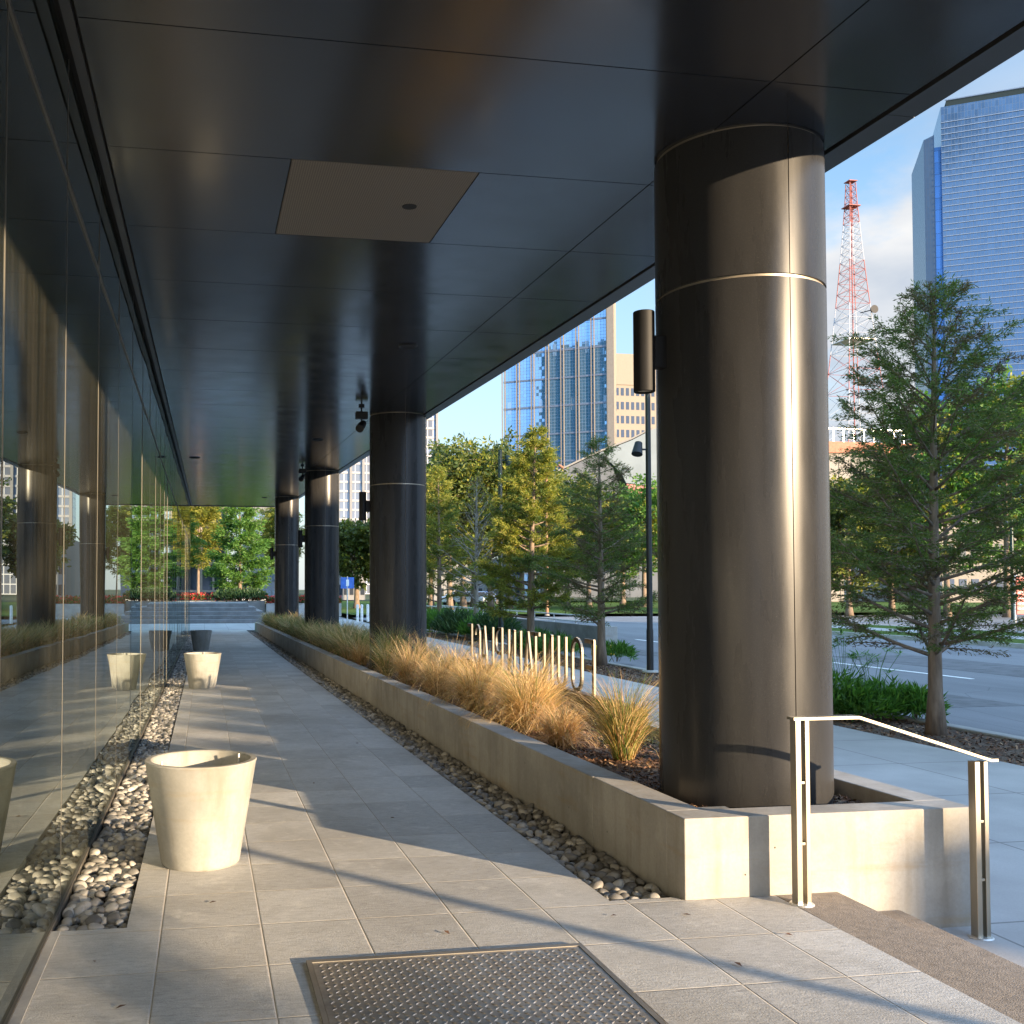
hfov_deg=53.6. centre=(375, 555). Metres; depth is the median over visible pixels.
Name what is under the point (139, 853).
pebble
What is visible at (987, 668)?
road patch
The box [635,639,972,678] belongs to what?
lane marking
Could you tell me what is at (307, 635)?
grass clump
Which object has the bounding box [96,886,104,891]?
pebble
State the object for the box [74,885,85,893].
pebble
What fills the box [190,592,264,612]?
flower bed
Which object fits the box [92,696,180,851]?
pebbles
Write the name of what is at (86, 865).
pebble
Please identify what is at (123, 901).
pebble
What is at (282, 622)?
grass clump
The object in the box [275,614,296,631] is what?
grass clump
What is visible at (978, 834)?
handrail
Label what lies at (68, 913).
pebble
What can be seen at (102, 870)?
pebble
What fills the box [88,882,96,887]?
pebble
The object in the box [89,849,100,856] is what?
pebble
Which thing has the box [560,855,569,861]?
pebble
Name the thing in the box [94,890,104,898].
pebble
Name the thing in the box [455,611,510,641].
shrub
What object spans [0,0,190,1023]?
glass wall
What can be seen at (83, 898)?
pebble
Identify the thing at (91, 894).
pebble
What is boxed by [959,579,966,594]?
window
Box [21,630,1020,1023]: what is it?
walkway
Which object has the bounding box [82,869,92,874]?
pebble
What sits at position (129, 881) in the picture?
pebble
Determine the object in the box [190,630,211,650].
plant pot
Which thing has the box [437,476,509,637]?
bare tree
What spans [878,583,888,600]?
window
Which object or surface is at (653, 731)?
grass clump
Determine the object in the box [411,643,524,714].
grass clump
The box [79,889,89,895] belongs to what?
pebble
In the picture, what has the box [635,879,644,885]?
pebble
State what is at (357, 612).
bollard
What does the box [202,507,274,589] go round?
plaza tree
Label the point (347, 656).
grass clump
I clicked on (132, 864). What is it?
pebble
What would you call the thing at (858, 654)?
umbrella sedge
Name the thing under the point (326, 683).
pebbles
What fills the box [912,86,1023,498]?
glass tower
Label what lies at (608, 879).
pebble
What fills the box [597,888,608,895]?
pebble
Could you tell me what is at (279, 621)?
grass clump
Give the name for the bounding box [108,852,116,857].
pebble
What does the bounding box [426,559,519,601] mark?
office block
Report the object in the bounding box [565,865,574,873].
pebble
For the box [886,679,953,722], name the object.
shrub
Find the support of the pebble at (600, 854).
on the gravel bed at (134, 887)
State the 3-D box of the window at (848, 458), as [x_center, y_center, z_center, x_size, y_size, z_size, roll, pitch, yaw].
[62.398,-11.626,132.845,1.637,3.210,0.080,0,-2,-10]
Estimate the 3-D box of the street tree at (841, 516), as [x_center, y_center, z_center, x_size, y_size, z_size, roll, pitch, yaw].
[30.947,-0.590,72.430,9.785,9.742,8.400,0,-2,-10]
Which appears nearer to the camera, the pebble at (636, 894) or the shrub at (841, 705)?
the pebble at (636, 894)
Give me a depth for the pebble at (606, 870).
5.63 m
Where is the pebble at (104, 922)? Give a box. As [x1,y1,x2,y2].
[101,916,106,925]
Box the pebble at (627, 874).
[622,872,632,876]
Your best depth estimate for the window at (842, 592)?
132.17 m
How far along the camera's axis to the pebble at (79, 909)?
4.96 m
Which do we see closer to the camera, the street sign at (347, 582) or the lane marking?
the lane marking
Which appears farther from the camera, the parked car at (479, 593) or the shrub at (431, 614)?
the parked car at (479, 593)
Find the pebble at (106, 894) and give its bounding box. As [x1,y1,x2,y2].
[102,891,110,900]
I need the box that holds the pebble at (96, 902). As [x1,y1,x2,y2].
[90,899,101,906]
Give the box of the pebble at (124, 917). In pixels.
[120,914,128,923]
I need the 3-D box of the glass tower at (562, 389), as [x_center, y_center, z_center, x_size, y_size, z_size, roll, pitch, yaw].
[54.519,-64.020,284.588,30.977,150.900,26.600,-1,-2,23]
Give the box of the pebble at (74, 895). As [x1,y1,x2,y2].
[70,893,81,899]
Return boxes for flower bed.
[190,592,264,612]
[265,594,341,616]
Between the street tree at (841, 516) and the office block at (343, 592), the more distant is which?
the office block at (343, 592)
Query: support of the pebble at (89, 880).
on the gravel bed at (134, 887)
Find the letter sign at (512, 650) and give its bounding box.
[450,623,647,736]
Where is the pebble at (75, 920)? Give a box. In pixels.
[72,917,79,924]
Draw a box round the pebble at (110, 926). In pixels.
[106,923,116,928]
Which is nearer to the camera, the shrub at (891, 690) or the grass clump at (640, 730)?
the grass clump at (640, 730)
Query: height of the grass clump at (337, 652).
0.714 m
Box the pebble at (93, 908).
[89,907,97,913]
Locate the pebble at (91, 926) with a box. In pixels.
[87,923,103,929]
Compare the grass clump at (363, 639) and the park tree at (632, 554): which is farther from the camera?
the park tree at (632, 554)
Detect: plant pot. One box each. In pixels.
[144,749,256,871]
[184,652,221,688]
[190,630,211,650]
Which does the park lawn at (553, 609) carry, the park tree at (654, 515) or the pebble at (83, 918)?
the park tree at (654, 515)
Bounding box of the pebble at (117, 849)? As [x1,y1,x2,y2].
[113,846,120,852]
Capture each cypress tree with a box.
[426,464,478,611]
[467,424,588,651]
[524,435,657,666]
[828,270,1023,735]
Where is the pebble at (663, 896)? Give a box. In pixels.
[659,894,669,897]
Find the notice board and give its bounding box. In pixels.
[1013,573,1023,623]
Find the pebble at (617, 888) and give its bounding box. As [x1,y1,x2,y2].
[612,886,622,890]
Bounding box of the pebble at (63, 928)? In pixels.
[56,926,68,930]
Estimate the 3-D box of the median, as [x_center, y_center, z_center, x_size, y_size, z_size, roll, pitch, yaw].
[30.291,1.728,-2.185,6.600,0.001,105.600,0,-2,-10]
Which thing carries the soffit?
attached to the office building
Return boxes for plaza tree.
[190,506,229,596]
[190,513,211,565]
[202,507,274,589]
[253,507,304,572]
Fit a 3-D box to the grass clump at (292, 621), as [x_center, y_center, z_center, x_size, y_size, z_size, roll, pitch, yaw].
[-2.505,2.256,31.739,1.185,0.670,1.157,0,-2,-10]
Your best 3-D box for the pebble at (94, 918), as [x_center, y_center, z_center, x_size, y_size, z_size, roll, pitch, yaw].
[-1.353,1.752,4.779,0.078,0.055,0.087,16,15,29]
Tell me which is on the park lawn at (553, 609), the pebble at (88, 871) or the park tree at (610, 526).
the park tree at (610, 526)
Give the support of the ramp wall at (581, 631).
on the road at (992, 687)
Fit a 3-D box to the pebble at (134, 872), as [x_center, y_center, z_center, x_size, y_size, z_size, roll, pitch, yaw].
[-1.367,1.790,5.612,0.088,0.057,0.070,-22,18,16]
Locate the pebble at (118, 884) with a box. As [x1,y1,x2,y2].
[114,881,123,886]
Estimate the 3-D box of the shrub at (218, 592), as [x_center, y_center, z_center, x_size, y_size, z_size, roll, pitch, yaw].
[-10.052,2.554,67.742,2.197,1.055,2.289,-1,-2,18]
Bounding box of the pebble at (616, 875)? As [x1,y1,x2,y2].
[606,872,620,879]
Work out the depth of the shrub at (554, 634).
29.18 m
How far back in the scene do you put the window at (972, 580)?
126.51 m
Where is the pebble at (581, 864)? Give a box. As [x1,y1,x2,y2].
[574,862,585,867]
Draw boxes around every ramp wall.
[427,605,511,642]
[436,605,617,646]
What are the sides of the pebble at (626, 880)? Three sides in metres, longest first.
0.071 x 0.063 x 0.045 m
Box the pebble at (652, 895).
[647,892,659,898]
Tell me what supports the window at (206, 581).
in the glass pavilion
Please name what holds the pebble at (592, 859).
on the gravel bed at (134, 887)
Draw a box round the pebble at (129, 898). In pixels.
[123,895,132,903]
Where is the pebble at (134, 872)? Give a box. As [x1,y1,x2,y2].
[127,868,139,877]
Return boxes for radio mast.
[828,179,889,441]
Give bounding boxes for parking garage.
[829,428,920,601]
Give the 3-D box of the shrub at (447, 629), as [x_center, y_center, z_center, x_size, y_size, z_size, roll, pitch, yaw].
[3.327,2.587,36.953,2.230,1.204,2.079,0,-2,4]
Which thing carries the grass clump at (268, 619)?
in the planter at (880, 846)
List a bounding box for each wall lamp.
[270,548,274,559]
[298,530,304,546]
[359,492,369,520]
[633,309,666,393]
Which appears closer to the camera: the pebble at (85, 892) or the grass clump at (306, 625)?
the pebble at (85, 892)
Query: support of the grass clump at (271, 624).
in the planter at (880, 846)
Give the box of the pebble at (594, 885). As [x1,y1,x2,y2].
[590,880,602,889]
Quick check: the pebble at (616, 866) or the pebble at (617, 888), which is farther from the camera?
the pebble at (616, 866)
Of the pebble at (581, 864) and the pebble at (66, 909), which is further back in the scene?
the pebble at (581, 864)
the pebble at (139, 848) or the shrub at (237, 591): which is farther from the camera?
the shrub at (237, 591)
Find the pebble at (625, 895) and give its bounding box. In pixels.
[620,892,629,899]
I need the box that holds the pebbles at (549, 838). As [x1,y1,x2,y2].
[334,694,596,856]
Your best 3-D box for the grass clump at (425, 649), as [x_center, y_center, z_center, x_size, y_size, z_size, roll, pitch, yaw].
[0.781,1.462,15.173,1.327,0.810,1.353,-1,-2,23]
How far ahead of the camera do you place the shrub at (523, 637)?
29.85 m
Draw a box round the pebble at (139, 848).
[135,846,144,850]
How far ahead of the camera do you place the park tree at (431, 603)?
82.74 m
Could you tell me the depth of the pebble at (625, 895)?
5.15 m
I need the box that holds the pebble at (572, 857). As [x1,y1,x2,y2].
[564,853,577,861]
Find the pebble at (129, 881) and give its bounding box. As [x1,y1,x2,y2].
[124,880,134,887]
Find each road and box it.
[359,614,1023,736]
[636,613,1023,631]
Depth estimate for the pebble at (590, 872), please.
5.60 m
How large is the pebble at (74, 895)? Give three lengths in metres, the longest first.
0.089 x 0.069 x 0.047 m
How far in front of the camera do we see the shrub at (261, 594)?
67.48 m
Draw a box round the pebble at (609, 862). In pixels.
[604,859,617,868]
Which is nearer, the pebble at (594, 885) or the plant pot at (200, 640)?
the pebble at (594, 885)
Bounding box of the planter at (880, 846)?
[255,622,970,927]
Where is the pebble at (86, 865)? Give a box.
[83,862,95,868]
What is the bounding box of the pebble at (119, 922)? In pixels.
[116,919,123,925]
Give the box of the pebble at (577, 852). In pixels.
[572,850,580,856]
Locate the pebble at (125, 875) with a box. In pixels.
[121,873,131,877]
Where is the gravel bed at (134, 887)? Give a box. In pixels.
[59,777,651,927]
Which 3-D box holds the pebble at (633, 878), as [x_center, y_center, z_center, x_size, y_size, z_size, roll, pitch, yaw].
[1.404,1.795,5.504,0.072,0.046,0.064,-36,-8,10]
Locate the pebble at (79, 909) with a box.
[73,904,85,917]
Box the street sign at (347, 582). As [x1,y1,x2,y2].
[341,577,353,619]
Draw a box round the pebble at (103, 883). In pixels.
[97,881,108,886]
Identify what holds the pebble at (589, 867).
on the gravel bed at (134, 887)
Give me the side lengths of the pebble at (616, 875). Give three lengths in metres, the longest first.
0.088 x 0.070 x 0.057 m
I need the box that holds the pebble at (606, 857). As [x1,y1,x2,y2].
[603,855,613,860]
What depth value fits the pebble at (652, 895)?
5.13 m
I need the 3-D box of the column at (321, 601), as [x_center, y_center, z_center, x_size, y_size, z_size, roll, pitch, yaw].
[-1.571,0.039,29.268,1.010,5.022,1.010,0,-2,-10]
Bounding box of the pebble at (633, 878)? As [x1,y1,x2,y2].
[628,876,635,882]
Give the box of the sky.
[227,50,1023,589]
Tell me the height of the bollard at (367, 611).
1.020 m
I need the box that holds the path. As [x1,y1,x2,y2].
[832,625,1023,638]
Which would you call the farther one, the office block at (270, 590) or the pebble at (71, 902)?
the office block at (270, 590)
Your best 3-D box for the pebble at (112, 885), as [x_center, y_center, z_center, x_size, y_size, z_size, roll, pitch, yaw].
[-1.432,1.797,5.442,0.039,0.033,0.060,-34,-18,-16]
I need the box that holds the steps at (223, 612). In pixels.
[190,602,265,623]
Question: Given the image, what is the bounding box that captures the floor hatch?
[306,943,666,1023]
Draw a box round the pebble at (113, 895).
[108,893,118,898]
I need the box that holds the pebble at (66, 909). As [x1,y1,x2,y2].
[62,907,73,916]
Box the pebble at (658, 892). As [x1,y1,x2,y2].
[651,890,662,894]
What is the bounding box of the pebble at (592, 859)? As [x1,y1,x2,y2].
[588,855,596,863]
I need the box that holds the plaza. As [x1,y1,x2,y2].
[190,617,369,629]
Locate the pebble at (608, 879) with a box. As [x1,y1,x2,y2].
[602,876,616,884]
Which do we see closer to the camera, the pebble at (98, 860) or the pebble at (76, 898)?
the pebble at (76, 898)
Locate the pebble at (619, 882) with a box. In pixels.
[612,879,623,886]
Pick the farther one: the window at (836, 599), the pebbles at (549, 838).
the window at (836, 599)
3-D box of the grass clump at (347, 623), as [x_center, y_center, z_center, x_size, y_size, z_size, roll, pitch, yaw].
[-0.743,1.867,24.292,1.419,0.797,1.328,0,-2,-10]
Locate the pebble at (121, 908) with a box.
[118,905,128,911]
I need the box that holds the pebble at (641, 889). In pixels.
[634,886,646,893]
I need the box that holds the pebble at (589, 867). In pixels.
[583,864,594,870]
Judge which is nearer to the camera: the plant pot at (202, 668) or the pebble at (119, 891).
the pebble at (119, 891)
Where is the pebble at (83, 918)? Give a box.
[78,915,89,925]
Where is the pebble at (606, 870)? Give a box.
[601,868,611,873]
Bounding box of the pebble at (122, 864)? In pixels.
[119,862,127,866]
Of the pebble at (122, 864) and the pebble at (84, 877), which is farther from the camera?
the pebble at (122, 864)
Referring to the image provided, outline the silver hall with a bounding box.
[540,427,657,596]
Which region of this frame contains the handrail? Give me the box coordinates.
[787,715,998,940]
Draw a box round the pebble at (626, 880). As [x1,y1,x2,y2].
[623,878,632,882]
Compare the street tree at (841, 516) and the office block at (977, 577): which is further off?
the office block at (977, 577)
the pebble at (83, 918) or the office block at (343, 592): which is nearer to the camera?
the pebble at (83, 918)
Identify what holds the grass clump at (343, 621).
in the planter at (880, 846)
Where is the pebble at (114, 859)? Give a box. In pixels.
[108,857,119,861]
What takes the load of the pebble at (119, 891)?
on the gravel bed at (134, 887)
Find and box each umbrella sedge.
[832,629,883,688]
[842,645,902,680]
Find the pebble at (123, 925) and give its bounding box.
[118,923,126,927]
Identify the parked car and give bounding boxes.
[442,592,483,604]
[457,591,495,604]
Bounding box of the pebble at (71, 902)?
[65,901,77,907]
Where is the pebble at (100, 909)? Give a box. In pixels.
[96,906,104,913]
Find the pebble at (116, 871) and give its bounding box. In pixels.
[109,867,121,876]
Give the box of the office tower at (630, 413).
[616,353,655,442]
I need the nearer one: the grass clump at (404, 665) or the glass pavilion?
the grass clump at (404, 665)
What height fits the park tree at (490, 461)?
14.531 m
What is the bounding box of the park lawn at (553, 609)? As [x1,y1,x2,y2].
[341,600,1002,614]
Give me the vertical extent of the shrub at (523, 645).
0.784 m
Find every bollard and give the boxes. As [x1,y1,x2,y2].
[356,604,358,621]
[360,604,362,621]
[366,604,368,621]
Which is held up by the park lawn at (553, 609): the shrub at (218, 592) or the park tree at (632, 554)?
the park tree at (632, 554)
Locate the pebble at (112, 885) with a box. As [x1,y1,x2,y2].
[109,882,114,888]
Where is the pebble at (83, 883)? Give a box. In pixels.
[73,881,86,892]
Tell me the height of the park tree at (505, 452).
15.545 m
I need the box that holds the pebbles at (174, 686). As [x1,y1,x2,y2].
[160,633,192,698]
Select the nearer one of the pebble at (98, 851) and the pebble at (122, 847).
the pebble at (98, 851)
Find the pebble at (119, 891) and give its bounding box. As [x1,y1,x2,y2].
[108,887,126,895]
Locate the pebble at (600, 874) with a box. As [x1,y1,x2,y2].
[594,871,607,879]
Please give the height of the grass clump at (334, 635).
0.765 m
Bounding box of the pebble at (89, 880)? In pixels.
[85,877,93,885]
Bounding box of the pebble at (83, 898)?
[79,896,89,901]
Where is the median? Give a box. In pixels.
[832,625,1023,643]
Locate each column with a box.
[274,497,298,617]
[304,470,338,625]
[370,412,426,668]
[654,125,833,807]
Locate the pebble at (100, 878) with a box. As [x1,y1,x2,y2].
[94,875,106,882]
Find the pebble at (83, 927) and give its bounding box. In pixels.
[76,925,87,929]
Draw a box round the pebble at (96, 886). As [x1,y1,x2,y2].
[93,884,102,888]
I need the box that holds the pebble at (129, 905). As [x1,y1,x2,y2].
[124,903,131,911]
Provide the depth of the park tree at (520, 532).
87.44 m
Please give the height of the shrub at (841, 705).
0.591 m
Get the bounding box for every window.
[190,506,222,600]
[339,585,342,594]
[641,416,644,423]
[829,456,837,479]
[831,590,839,600]
[839,456,849,478]
[841,580,845,600]
[851,458,862,475]
[865,582,876,600]
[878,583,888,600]
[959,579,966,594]
[971,579,978,590]
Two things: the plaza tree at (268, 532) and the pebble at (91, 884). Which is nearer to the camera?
the pebble at (91, 884)
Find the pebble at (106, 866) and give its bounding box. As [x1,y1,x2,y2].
[98,864,110,869]
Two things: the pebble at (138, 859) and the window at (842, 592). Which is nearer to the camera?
the pebble at (138, 859)
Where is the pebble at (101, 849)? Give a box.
[89,847,102,853]
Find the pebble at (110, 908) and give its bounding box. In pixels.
[104,902,118,913]
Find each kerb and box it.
[427,630,1023,742]
[832,624,1023,648]
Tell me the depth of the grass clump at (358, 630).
21.17 m
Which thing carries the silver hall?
on the park lawn at (553, 609)
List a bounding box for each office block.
[243,507,274,597]
[339,556,364,599]
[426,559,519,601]
[893,501,1022,602]
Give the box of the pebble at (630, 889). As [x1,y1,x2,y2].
[622,886,633,892]
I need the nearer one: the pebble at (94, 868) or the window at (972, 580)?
the pebble at (94, 868)
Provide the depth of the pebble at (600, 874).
5.55 m
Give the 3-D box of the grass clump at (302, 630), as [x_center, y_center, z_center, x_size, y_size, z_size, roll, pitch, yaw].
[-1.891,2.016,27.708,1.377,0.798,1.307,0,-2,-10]
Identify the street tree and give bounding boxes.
[829,471,908,615]
[830,479,859,579]
[848,459,953,608]
[868,386,1022,616]
[938,359,1023,616]
[995,409,1023,556]
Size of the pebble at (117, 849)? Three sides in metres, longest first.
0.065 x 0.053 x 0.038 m
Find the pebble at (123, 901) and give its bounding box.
[116,898,130,903]
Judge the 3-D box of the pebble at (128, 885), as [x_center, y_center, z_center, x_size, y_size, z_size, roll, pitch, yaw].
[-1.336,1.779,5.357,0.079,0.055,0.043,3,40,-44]
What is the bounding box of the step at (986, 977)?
[777,892,1023,1023]
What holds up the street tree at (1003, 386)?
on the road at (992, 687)
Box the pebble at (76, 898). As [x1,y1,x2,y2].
[68,896,80,902]
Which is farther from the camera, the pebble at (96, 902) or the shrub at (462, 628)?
the shrub at (462, 628)
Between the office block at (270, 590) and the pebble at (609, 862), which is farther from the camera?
the office block at (270, 590)
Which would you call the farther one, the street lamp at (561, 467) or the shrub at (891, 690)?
the street lamp at (561, 467)
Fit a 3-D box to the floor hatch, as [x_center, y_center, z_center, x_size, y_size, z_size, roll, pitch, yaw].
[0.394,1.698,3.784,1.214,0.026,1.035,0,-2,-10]
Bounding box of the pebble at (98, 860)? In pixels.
[91,858,105,863]
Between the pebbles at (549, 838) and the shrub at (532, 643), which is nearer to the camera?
the pebbles at (549, 838)
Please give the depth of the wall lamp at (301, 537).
29.13 m
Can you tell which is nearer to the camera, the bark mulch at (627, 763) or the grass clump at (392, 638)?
the bark mulch at (627, 763)
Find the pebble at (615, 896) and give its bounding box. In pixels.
[608,893,623,900]
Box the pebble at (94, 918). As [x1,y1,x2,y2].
[85,914,101,924]
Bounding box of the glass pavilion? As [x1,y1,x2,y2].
[190,506,226,600]
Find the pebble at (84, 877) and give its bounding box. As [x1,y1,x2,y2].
[76,874,90,880]
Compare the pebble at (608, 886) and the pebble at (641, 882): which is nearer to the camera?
the pebble at (608, 886)
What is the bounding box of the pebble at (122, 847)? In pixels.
[113,844,124,851]
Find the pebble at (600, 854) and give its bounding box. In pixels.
[596,851,605,858]
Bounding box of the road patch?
[583,646,1023,707]
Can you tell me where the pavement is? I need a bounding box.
[344,625,1023,966]
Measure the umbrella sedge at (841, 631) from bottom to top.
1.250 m
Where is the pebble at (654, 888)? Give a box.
[651,885,659,890]
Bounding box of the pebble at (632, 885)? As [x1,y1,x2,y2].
[624,882,636,889]
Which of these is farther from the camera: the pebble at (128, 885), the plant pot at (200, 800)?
the plant pot at (200, 800)
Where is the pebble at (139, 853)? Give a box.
[133,850,144,856]
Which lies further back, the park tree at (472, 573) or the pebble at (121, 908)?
the park tree at (472, 573)
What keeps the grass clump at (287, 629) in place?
in the planter at (880, 846)
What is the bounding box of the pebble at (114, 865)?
[110,863,119,867]
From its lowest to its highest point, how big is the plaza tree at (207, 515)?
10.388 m
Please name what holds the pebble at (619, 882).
on the gravel bed at (134, 887)
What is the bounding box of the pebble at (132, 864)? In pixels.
[129,861,136,867]
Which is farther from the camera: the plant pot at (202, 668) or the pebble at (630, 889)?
the plant pot at (202, 668)
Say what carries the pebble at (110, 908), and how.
on the gravel bed at (134, 887)
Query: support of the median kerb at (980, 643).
on the road at (992, 687)
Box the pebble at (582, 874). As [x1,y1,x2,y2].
[578,870,589,880]
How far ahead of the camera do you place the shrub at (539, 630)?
30.76 m
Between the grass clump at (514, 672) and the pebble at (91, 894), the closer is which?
the pebble at (91, 894)
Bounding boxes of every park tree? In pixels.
[339,517,369,607]
[367,464,483,608]
[367,490,460,576]
[426,437,508,608]
[426,439,520,606]
[428,425,558,607]
[428,443,521,607]
[456,440,575,608]
[485,467,577,607]
[516,461,595,607]
[538,470,613,606]
[561,500,628,606]
[596,491,656,605]
[612,473,657,606]
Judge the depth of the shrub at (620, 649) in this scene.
25.16 m
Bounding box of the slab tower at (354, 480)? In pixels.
[339,413,437,593]
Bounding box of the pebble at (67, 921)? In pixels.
[61,917,72,925]
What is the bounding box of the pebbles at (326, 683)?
[248,631,352,694]
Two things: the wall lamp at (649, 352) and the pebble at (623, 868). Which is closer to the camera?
the pebble at (623, 868)
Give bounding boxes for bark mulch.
[301,639,600,728]
[512,726,860,806]
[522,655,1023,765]
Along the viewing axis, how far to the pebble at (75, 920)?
4.78 m
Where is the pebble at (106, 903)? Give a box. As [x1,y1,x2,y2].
[103,900,115,907]
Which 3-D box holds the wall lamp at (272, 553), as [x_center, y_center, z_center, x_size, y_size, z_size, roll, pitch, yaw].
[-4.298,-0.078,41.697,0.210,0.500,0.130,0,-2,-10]
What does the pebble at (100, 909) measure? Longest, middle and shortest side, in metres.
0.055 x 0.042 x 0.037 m
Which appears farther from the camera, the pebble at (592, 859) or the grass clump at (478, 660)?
the grass clump at (478, 660)
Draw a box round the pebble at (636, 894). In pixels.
[632,891,641,898]
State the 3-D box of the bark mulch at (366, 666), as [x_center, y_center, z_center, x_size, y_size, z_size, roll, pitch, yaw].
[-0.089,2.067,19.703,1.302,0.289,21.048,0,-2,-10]
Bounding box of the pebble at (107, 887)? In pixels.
[104,885,109,891]
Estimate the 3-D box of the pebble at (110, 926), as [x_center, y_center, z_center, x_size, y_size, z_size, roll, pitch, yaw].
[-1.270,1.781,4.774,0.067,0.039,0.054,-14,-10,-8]
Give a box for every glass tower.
[501,303,616,595]
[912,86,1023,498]
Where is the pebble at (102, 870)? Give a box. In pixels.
[98,868,108,874]
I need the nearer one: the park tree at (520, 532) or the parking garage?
the park tree at (520, 532)
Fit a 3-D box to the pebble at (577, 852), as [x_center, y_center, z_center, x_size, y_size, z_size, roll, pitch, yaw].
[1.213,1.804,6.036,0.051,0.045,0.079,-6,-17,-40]
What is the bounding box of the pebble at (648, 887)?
[644,883,655,890]
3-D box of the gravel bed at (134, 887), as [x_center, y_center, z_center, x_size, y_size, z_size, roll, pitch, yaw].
[-3.760,2.861,26.994,3.110,0.658,44.958,0,-2,-10]
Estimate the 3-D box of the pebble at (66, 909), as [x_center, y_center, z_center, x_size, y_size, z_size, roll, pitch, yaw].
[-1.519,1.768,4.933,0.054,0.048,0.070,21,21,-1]
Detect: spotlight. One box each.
[299,465,305,481]
[355,405,367,432]
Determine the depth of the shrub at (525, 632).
30.71 m
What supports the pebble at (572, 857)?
on the gravel bed at (134, 887)
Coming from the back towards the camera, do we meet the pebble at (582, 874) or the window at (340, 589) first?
the window at (340, 589)
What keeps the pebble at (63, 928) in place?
on the gravel bed at (134, 887)
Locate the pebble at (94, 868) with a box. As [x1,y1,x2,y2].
[88,865,97,875]
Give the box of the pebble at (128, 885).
[120,883,133,888]
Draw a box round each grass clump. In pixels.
[259,610,272,626]
[263,615,279,628]
[270,612,292,630]
[270,613,292,632]
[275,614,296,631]
[277,616,296,633]
[280,616,302,635]
[281,618,302,636]
[281,618,303,635]
[284,620,302,639]
[290,618,321,642]
[293,613,323,638]
[296,621,328,644]
[298,622,320,643]
[303,623,333,646]
[309,616,341,648]
[310,626,338,650]
[311,621,351,651]
[315,619,356,652]
[315,622,368,654]
[319,625,355,655]
[324,617,357,629]
[328,618,362,632]
[330,630,361,659]
[331,630,369,661]
[333,635,369,664]
[347,623,369,637]
[350,631,411,675]
[354,625,369,646]
[356,617,421,671]
[366,633,442,684]
[387,627,455,673]
[389,647,485,695]
[411,636,484,690]
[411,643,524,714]
[431,641,526,699]
[457,650,589,721]
[459,645,598,735]
[514,696,606,750]
[551,667,658,765]
[588,705,658,747]
[623,703,658,758]
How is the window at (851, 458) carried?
in the parking garage
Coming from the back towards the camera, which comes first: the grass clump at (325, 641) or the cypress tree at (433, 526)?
the cypress tree at (433, 526)
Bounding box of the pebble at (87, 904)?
[76,900,91,909]
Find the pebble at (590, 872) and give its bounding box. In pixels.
[588,870,594,876]
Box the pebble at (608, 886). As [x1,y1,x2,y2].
[603,883,614,890]
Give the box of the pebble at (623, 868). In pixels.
[620,866,628,870]
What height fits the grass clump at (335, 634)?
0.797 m
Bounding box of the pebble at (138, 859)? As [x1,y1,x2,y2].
[134,856,141,863]
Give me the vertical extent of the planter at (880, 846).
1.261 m
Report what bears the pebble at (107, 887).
on the gravel bed at (134, 887)
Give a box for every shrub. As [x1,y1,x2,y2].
[211,586,239,599]
[224,587,252,600]
[238,586,267,600]
[427,606,459,635]
[429,605,472,637]
[438,611,491,637]
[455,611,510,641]
[460,605,481,613]
[464,610,524,638]
[510,632,538,646]
[511,626,541,638]
[516,633,548,651]
[523,626,553,634]
[523,634,560,653]
[537,630,571,640]
[537,635,585,655]
[538,632,573,641]
[596,639,639,661]
[832,665,877,719]
[833,681,907,721]
[833,686,852,714]
[864,669,925,718]
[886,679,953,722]
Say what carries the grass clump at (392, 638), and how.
in the planter at (880, 846)
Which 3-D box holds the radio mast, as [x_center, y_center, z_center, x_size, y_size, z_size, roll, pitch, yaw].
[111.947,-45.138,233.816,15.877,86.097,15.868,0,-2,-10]
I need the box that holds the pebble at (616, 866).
[610,864,619,869]
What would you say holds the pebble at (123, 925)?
on the gravel bed at (134, 887)
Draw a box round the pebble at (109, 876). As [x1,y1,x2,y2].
[103,873,112,881]
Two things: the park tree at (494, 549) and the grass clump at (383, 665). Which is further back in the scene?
the park tree at (494, 549)
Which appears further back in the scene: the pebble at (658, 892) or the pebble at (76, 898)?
the pebble at (658, 892)
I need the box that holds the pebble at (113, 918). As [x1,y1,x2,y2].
[106,913,119,926]
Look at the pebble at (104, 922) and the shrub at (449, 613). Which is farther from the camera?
the shrub at (449, 613)
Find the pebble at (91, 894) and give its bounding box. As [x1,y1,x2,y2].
[87,890,97,898]
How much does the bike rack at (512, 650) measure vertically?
0.916 m
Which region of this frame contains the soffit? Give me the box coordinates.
[53,0,1023,506]
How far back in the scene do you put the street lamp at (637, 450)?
21.54 m
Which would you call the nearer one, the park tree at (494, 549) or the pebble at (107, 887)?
the pebble at (107, 887)
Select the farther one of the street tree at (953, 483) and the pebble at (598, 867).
the street tree at (953, 483)
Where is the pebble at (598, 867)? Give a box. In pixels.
[594,864,603,871]
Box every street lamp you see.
[497,449,511,644]
[545,464,563,614]
[631,394,658,672]
[1004,520,1013,620]
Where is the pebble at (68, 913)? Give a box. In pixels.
[63,910,73,917]

